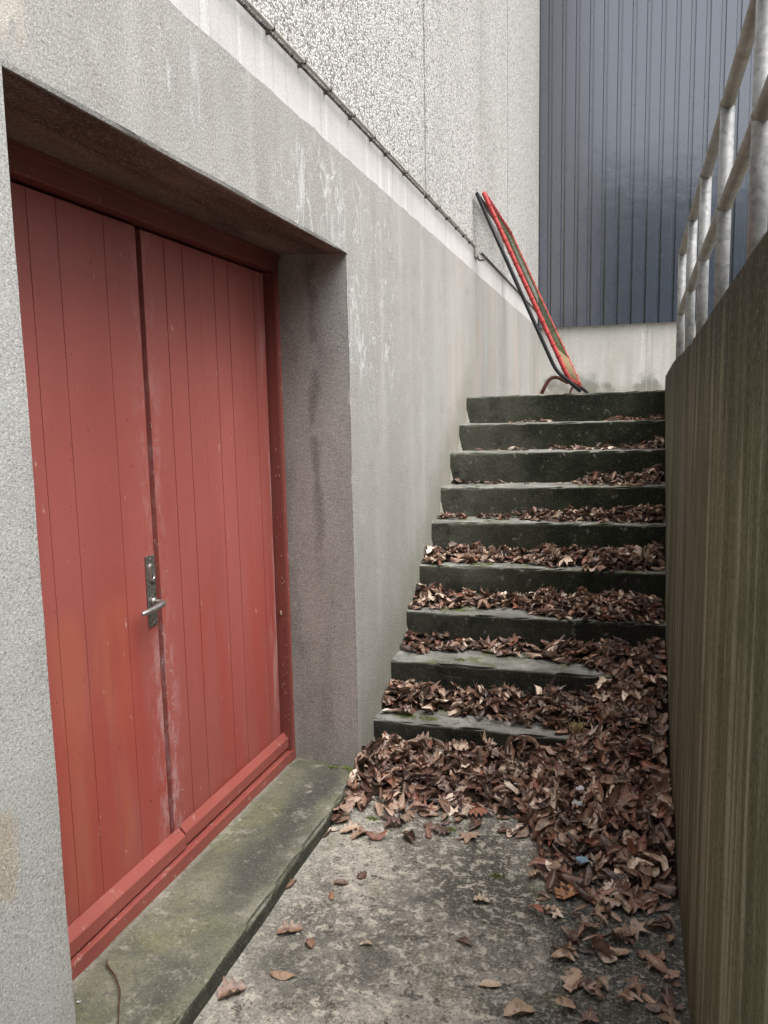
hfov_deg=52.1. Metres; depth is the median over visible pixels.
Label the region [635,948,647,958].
dead leaf
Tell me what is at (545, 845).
dead leaf
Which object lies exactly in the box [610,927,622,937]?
dead leaf
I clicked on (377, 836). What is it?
dead leaf
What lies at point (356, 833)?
dead leaf
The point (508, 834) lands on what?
dead leaf
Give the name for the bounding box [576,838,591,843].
dead leaf
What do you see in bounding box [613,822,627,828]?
dead leaf
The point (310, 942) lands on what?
dead leaf
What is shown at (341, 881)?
dead leaf
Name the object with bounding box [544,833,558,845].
dead leaf
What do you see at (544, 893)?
dead leaf
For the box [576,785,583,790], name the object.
paper scrap
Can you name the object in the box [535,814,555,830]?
dead leaf
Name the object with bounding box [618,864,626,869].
dead leaf
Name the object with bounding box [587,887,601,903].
dead leaf
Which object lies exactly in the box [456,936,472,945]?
dead leaf
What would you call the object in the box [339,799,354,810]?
dead leaf
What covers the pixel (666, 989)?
dead leaf
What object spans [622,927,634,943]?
dead leaf
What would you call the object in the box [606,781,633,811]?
dead leaf
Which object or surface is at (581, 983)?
dead leaf
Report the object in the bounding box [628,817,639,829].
dead leaf
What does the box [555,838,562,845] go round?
dead leaf
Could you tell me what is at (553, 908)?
dead leaf
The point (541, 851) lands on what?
dead leaf
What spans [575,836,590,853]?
dead leaf
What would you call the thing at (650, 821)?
dead leaf
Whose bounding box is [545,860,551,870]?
dead leaf
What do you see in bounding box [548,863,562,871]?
dead leaf
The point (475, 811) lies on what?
dead leaf
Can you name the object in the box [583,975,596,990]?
dead leaf
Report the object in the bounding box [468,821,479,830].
dead leaf
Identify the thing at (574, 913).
dead leaf
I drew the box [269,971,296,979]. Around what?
dead leaf
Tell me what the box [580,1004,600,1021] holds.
dead leaf
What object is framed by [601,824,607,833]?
dead leaf
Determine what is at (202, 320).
door
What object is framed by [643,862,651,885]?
dead leaf
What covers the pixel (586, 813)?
dead leaf
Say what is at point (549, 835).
dead leaf
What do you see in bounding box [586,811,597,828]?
dead leaf
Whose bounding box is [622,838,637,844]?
dead leaf
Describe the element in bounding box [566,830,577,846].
dead leaf
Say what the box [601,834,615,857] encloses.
dead leaf
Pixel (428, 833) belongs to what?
dead leaf
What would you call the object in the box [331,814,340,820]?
dead leaf
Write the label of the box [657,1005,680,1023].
dead leaf
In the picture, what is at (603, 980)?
dead leaf
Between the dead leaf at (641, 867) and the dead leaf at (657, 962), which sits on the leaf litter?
the dead leaf at (641, 867)
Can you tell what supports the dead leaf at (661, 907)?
on the corridor floor
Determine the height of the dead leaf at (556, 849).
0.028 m
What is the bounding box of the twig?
[106,959,120,1023]
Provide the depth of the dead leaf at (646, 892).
2.31 m
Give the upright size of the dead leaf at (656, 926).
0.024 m
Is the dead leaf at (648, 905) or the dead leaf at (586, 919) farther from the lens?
the dead leaf at (648, 905)
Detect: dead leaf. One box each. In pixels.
[217,975,245,999]
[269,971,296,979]
[276,919,302,933]
[286,879,296,887]
[306,938,314,947]
[322,827,331,837]
[329,891,333,899]
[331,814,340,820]
[332,806,348,811]
[332,879,348,884]
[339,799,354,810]
[339,806,351,814]
[340,819,360,832]
[343,796,361,802]
[350,829,366,838]
[356,871,366,878]
[359,940,373,944]
[366,829,386,839]
[384,815,402,828]
[399,812,411,822]
[403,830,414,840]
[419,810,440,816]
[423,821,439,830]
[425,827,431,837]
[435,824,450,834]
[441,820,451,824]
[443,805,457,815]
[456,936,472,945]
[458,831,478,843]
[468,807,487,816]
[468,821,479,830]
[470,815,483,828]
[472,892,489,901]
[478,979,501,986]
[503,999,536,1015]
[507,828,516,836]
[527,868,539,877]
[528,904,544,913]
[529,857,545,865]
[534,856,553,861]
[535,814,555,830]
[535,864,546,879]
[535,896,550,900]
[537,833,543,846]
[537,891,548,898]
[538,838,550,849]
[538,845,544,854]
[539,810,556,817]
[540,828,554,837]
[541,904,561,911]
[544,824,554,839]
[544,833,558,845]
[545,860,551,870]
[545,868,559,889]
[546,907,562,913]
[547,865,574,886]
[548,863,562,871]
[549,858,562,869]
[550,908,563,918]
[550,943,564,949]
[550,948,574,961]
[552,843,561,855]
[554,996,575,1008]
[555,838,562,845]
[555,856,564,871]
[555,881,580,898]
[556,882,568,889]
[558,817,568,825]
[560,926,580,944]
[560,968,583,992]
[561,853,575,868]
[561,872,582,884]
[563,943,575,950]
[564,828,578,834]
[565,943,578,957]
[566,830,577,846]
[566,934,580,940]
[567,860,575,868]
[569,930,583,942]
[569,997,576,1011]
[570,912,581,914]
[573,826,581,831]
[573,883,586,900]
[573,903,586,911]
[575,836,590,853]
[575,914,602,928]
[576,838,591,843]
[576,945,594,952]
[577,801,595,822]
[577,886,595,900]
[577,978,586,987]
[578,922,590,933]
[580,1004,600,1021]
[581,935,601,942]
[582,864,591,885]
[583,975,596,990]
[583,984,595,994]
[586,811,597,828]
[587,837,599,847]
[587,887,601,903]
[587,985,604,999]
[590,828,604,837]
[590,981,608,986]
[591,874,606,880]
[591,913,607,925]
[591,938,614,957]
[592,902,614,912]
[595,851,602,859]
[595,854,604,869]
[595,862,604,870]
[595,868,610,882]
[596,879,605,885]
[596,949,616,962]
[597,887,614,895]
[597,975,608,990]
[598,809,605,821]
[599,895,622,907]
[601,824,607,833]
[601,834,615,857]
[602,879,616,896]
[603,852,613,863]
[604,831,611,839]
[604,867,625,880]
[604,932,623,938]
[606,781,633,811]
[607,845,620,854]
[608,818,618,829]
[608,833,621,844]
[608,911,621,921]
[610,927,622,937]
[610,946,626,955]
[611,877,627,892]
[613,803,618,814]
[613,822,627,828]
[613,847,635,863]
[613,880,636,896]
[614,868,628,881]
[614,894,628,905]
[615,930,633,944]
[616,992,633,999]
[617,948,630,954]
[618,809,630,821]
[618,809,633,814]
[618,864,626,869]
[618,887,626,899]
[619,819,633,828]
[620,897,633,913]
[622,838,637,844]
[622,921,631,935]
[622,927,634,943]
[622,990,629,1004]
[623,829,629,837]
[623,832,634,839]
[623,892,645,913]
[623,976,647,997]
[624,834,656,865]
[625,873,634,879]
[626,868,642,877]
[626,989,642,1001]
[627,856,640,869]
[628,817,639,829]
[630,918,650,940]
[631,884,638,894]
[635,869,642,878]
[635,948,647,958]
[636,888,658,910]
[637,861,650,879]
[637,889,652,896]
[638,822,648,829]
[641,876,648,889]
[641,895,658,904]
[641,957,652,968]
[641,992,656,1002]
[642,827,649,834]
[642,851,663,860]
[642,897,653,904]
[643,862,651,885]
[643,867,659,876]
[643,919,667,928]
[645,1002,668,1011]
[646,812,654,829]
[646,954,666,972]
[647,835,665,847]
[647,921,664,929]
[648,886,670,897]
[648,901,656,913]
[652,876,658,883]
[653,883,676,897]
[654,953,662,957]
[655,823,660,833]
[655,903,673,910]
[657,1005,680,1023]
[658,831,664,839]
[659,838,672,857]
[660,822,671,841]
[660,915,669,927]
[660,983,674,1002]
[660,993,672,1006]
[661,809,673,817]
[661,852,668,870]
[661,949,666,959]
[661,972,680,986]
[662,801,673,809]
[662,867,670,877]
[662,970,679,978]
[663,815,671,826]
[663,915,674,929]
[665,933,674,940]
[665,969,676,977]
[666,1000,683,1010]
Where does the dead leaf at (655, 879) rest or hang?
on the leaf litter
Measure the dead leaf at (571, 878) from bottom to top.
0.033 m
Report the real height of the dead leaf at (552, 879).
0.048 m
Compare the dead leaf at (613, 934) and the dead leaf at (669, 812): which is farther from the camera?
the dead leaf at (669, 812)
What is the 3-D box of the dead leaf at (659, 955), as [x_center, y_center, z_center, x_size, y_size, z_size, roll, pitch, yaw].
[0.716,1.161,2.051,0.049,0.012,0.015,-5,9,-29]
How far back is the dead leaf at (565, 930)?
2.16 m
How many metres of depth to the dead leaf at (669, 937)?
2.13 m
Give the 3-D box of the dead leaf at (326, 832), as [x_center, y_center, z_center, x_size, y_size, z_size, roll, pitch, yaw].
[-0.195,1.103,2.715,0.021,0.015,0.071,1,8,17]
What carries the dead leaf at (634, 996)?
on the corridor floor
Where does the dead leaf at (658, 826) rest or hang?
on the leaf litter
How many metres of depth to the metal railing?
2.58 m
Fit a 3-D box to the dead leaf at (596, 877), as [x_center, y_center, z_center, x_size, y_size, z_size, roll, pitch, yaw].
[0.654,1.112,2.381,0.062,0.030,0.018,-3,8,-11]
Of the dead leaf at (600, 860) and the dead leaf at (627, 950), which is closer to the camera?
the dead leaf at (627, 950)
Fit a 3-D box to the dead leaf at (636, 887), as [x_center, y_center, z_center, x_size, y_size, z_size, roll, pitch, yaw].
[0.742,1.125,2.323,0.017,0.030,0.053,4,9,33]
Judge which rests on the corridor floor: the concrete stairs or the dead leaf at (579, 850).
the concrete stairs
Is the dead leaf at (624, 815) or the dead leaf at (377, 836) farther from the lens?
the dead leaf at (377, 836)
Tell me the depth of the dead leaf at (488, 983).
1.99 m
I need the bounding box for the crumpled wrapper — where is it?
[575,856,587,862]
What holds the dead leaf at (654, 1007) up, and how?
on the corridor floor
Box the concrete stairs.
[374,390,667,750]
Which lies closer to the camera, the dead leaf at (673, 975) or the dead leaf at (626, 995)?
the dead leaf at (626, 995)
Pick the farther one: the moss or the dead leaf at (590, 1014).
the moss
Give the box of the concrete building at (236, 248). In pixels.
[0,0,539,1023]
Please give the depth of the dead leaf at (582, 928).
2.17 m
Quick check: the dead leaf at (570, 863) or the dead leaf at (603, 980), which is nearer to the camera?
the dead leaf at (603, 980)
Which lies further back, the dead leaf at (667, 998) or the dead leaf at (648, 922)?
the dead leaf at (648, 922)
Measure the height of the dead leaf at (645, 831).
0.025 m
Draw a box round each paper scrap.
[572,800,582,805]
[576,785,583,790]
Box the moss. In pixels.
[329,420,624,878]
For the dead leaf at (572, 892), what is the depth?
2.34 m
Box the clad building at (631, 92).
[538,0,767,393]
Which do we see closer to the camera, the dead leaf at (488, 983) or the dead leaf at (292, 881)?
the dead leaf at (488, 983)
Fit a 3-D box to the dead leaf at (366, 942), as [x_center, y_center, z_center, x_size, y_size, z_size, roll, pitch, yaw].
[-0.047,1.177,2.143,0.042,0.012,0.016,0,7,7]
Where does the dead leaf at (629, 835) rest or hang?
on the leaf litter
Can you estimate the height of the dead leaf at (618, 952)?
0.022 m
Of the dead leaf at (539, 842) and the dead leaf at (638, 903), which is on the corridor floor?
the dead leaf at (638, 903)
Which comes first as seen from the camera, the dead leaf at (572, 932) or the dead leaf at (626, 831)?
the dead leaf at (572, 932)
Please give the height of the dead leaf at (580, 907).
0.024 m
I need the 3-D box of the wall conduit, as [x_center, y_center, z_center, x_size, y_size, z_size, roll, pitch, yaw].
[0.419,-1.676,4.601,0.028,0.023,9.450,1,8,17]
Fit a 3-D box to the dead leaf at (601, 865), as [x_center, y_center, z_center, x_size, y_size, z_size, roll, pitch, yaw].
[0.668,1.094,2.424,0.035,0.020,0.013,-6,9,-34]
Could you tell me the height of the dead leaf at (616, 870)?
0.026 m
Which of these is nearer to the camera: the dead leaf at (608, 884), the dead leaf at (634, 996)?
the dead leaf at (634, 996)
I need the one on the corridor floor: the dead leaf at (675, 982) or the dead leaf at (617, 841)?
the dead leaf at (675, 982)
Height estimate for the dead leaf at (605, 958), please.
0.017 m
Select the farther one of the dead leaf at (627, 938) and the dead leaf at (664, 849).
the dead leaf at (664, 849)
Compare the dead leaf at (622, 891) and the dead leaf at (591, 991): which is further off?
the dead leaf at (622, 891)
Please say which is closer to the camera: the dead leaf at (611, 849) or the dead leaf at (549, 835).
the dead leaf at (611, 849)
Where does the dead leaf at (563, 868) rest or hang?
on the dead leaf
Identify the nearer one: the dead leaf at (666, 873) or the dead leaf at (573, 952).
the dead leaf at (573, 952)
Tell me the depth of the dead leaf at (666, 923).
2.19 m
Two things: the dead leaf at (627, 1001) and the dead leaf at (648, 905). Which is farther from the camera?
the dead leaf at (648, 905)
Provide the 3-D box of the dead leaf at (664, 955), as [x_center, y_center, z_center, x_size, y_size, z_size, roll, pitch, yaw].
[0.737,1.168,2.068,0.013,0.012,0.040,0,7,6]
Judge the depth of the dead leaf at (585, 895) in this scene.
2.31 m
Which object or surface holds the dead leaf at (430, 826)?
on the corridor floor
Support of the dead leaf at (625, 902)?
on the corridor floor
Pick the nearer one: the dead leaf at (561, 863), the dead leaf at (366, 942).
the dead leaf at (366, 942)
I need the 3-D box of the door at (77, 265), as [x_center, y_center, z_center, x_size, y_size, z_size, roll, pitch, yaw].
[-0.783,0.196,1.904,0.097,1.886,0.923,1,8,17]
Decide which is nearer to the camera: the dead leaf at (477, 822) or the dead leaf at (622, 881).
the dead leaf at (622, 881)
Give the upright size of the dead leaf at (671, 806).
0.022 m
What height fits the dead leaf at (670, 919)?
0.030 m
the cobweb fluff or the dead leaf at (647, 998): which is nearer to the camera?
the dead leaf at (647, 998)
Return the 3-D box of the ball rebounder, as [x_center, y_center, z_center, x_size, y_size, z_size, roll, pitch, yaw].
[1.142,-1.529,5.772,0.697,1.338,1.418,1,8,17]
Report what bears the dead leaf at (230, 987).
on the corridor floor
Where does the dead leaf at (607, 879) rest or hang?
on the dead leaf at (608, 884)
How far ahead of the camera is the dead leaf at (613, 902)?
2.27 m
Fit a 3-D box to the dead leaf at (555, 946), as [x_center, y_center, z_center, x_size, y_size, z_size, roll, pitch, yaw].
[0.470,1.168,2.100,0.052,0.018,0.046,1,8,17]
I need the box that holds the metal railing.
[676,0,767,358]
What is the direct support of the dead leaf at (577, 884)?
on the corridor floor
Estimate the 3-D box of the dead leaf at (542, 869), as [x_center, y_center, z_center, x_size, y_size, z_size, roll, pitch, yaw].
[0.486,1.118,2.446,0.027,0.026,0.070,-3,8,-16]
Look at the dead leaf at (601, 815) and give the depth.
2.58 m
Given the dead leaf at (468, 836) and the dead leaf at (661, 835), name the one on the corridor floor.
the dead leaf at (468, 836)
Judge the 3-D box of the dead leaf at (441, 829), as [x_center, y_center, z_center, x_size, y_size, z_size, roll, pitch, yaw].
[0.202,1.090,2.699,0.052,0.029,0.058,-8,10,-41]
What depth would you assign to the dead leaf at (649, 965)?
2.03 m
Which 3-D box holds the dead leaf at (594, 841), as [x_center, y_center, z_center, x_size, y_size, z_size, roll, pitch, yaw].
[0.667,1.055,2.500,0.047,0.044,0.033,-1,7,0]
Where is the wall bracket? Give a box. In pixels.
[474,244,485,260]
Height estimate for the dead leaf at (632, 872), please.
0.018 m
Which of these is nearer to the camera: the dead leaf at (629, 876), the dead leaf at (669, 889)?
the dead leaf at (669, 889)
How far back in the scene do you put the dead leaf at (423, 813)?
2.83 m
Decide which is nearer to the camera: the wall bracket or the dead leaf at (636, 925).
the dead leaf at (636, 925)
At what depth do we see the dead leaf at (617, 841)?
2.53 m
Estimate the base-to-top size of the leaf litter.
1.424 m
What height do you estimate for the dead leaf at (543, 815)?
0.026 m
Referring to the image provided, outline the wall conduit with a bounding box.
[242,0,533,308]
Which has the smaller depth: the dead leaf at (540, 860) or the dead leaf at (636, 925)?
the dead leaf at (636, 925)
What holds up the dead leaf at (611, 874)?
on the dead leaf
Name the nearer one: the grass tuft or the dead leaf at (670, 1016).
the dead leaf at (670, 1016)
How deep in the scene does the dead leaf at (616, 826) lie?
2.55 m
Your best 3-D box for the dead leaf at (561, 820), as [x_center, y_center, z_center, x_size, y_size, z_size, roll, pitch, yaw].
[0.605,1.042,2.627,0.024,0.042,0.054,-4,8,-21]
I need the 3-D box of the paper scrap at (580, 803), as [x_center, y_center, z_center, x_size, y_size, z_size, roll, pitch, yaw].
[0.656,0.987,2.663,0.035,0.012,0.028,1,8,17]
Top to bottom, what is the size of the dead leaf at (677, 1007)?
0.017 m
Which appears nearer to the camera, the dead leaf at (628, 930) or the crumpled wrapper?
the dead leaf at (628, 930)
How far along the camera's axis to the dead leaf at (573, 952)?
2.08 m
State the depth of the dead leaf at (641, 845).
2.46 m
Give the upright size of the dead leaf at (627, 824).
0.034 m
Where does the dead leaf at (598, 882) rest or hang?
on the corridor floor
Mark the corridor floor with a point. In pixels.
(430, 911)
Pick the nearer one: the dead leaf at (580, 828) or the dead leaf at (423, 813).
the dead leaf at (580, 828)
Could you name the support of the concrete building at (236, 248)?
on the corridor floor
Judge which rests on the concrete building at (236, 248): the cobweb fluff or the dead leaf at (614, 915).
the cobweb fluff
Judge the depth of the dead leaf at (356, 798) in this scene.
2.88 m
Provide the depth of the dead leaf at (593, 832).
2.54 m
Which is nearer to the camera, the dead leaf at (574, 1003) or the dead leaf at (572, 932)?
the dead leaf at (574, 1003)
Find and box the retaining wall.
[665,230,767,1023]
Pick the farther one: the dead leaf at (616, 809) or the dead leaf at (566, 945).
the dead leaf at (616, 809)
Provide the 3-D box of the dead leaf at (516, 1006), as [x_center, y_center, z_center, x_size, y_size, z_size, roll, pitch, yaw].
[0.326,1.196,1.890,0.086,0.024,0.040,-3,8,-12]
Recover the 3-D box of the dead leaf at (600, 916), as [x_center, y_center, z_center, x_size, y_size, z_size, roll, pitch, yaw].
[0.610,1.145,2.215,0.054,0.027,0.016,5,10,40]
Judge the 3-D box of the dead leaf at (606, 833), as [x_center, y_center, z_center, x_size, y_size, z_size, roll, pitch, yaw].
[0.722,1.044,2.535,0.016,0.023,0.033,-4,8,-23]
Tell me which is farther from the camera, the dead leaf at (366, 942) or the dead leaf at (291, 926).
the dead leaf at (291, 926)
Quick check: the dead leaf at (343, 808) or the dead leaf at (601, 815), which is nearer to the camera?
the dead leaf at (601, 815)
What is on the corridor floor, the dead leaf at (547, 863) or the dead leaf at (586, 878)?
the dead leaf at (586, 878)
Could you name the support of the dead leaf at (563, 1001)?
on the dead leaf at (574, 1003)
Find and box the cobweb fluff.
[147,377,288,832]
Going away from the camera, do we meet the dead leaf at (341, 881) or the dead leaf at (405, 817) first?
the dead leaf at (341, 881)
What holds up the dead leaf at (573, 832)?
on the dead leaf
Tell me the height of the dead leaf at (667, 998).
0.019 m
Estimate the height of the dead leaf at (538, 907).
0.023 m
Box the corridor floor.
[193,795,689,1023]
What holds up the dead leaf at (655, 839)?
on the leaf litter
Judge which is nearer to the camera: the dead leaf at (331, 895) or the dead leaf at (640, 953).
the dead leaf at (640, 953)
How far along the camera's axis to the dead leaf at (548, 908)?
2.26 m
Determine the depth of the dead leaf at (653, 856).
2.41 m
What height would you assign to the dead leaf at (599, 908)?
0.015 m
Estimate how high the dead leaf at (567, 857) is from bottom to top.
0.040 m
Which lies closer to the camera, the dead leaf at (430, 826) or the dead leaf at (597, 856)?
the dead leaf at (597, 856)
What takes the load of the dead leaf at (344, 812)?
on the leaf litter
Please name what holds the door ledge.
attached to the concrete building at (236, 248)
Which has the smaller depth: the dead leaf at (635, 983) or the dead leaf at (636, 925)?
the dead leaf at (635, 983)
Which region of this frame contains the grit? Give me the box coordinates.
[202,769,658,1023]
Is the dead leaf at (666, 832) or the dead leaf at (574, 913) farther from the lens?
the dead leaf at (666, 832)
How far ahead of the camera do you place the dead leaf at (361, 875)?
2.46 m
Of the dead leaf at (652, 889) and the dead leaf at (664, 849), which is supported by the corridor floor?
the dead leaf at (652, 889)
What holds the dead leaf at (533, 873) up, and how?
on the corridor floor
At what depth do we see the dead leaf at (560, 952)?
2.08 m
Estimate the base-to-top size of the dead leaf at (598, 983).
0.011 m
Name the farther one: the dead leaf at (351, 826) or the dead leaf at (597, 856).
the dead leaf at (351, 826)
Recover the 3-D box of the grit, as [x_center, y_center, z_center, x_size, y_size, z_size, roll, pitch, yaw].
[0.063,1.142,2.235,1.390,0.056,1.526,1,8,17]
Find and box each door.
[10,182,185,957]
[135,229,287,843]
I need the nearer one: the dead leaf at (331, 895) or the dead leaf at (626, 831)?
the dead leaf at (331, 895)
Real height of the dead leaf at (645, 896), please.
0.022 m
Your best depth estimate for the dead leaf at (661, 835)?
2.50 m
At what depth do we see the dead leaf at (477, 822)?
2.75 m
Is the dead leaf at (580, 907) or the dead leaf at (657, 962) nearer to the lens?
the dead leaf at (657, 962)
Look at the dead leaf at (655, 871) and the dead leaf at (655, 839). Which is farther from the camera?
the dead leaf at (655, 839)
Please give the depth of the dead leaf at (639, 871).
2.38 m
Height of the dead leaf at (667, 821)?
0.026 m
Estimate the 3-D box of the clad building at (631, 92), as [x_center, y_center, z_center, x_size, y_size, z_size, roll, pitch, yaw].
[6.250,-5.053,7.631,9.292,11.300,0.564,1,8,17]
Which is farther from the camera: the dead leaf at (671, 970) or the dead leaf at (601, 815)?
the dead leaf at (601, 815)
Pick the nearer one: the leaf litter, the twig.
the twig
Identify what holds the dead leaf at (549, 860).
on the corridor floor
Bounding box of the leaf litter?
[335,413,677,899]
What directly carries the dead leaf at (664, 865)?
on the leaf litter
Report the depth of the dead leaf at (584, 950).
2.09 m
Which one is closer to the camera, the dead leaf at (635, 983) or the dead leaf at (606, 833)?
the dead leaf at (635, 983)
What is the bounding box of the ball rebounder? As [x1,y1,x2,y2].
[475,191,588,393]
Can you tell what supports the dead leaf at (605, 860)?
on the leaf litter
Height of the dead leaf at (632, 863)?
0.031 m
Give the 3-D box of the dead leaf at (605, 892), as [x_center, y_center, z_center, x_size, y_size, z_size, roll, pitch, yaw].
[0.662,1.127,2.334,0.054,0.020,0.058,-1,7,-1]
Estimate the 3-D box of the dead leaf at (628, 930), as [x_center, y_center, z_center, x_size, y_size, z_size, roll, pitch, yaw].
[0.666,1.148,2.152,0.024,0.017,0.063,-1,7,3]
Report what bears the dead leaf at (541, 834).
on the leaf litter
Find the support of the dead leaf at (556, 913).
on the corridor floor
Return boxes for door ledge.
[73,758,353,1023]
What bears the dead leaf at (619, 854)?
on the leaf litter
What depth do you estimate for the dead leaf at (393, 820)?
2.75 m
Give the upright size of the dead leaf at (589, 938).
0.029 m
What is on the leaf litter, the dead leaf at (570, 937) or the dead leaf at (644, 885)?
the dead leaf at (644, 885)
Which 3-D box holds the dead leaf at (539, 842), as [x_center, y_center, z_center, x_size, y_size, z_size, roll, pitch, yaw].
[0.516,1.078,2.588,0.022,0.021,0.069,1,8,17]
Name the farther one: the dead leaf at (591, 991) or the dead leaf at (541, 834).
the dead leaf at (541, 834)
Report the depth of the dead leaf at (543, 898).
2.32 m
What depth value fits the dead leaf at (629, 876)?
2.40 m
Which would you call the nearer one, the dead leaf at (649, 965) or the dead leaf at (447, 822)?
the dead leaf at (649, 965)
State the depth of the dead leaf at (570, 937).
2.13 m
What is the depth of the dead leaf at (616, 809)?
2.58 m
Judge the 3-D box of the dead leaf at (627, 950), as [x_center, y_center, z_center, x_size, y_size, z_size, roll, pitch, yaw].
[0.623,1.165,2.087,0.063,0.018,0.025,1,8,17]
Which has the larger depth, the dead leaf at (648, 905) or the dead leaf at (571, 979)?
the dead leaf at (648, 905)
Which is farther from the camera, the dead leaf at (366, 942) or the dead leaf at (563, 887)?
the dead leaf at (563, 887)
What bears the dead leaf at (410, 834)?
on the corridor floor
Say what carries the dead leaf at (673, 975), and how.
on the corridor floor
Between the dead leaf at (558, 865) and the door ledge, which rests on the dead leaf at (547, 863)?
the dead leaf at (558, 865)
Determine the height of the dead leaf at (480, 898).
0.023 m
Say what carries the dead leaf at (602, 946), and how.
on the dead leaf at (605, 958)
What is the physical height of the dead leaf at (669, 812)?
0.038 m
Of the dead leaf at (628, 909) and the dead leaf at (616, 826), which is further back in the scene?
the dead leaf at (616, 826)
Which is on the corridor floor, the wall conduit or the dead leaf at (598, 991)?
the dead leaf at (598, 991)
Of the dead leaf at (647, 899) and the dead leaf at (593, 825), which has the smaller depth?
the dead leaf at (647, 899)
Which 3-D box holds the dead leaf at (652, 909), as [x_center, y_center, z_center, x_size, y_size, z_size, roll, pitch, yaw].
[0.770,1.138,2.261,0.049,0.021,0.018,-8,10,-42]
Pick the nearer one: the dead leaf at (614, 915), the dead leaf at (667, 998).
the dead leaf at (667, 998)
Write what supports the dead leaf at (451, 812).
on the leaf litter
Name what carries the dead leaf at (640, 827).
on the leaf litter
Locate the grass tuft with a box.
[568,717,588,734]
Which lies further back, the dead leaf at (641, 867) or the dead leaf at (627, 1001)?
the dead leaf at (641, 867)
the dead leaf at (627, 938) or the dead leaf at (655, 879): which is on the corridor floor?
the dead leaf at (627, 938)
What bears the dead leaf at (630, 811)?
on the leaf litter
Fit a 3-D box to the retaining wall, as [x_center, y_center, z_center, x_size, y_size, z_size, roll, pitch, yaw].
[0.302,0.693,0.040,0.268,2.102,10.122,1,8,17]
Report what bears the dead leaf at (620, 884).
on the dead leaf at (622, 881)

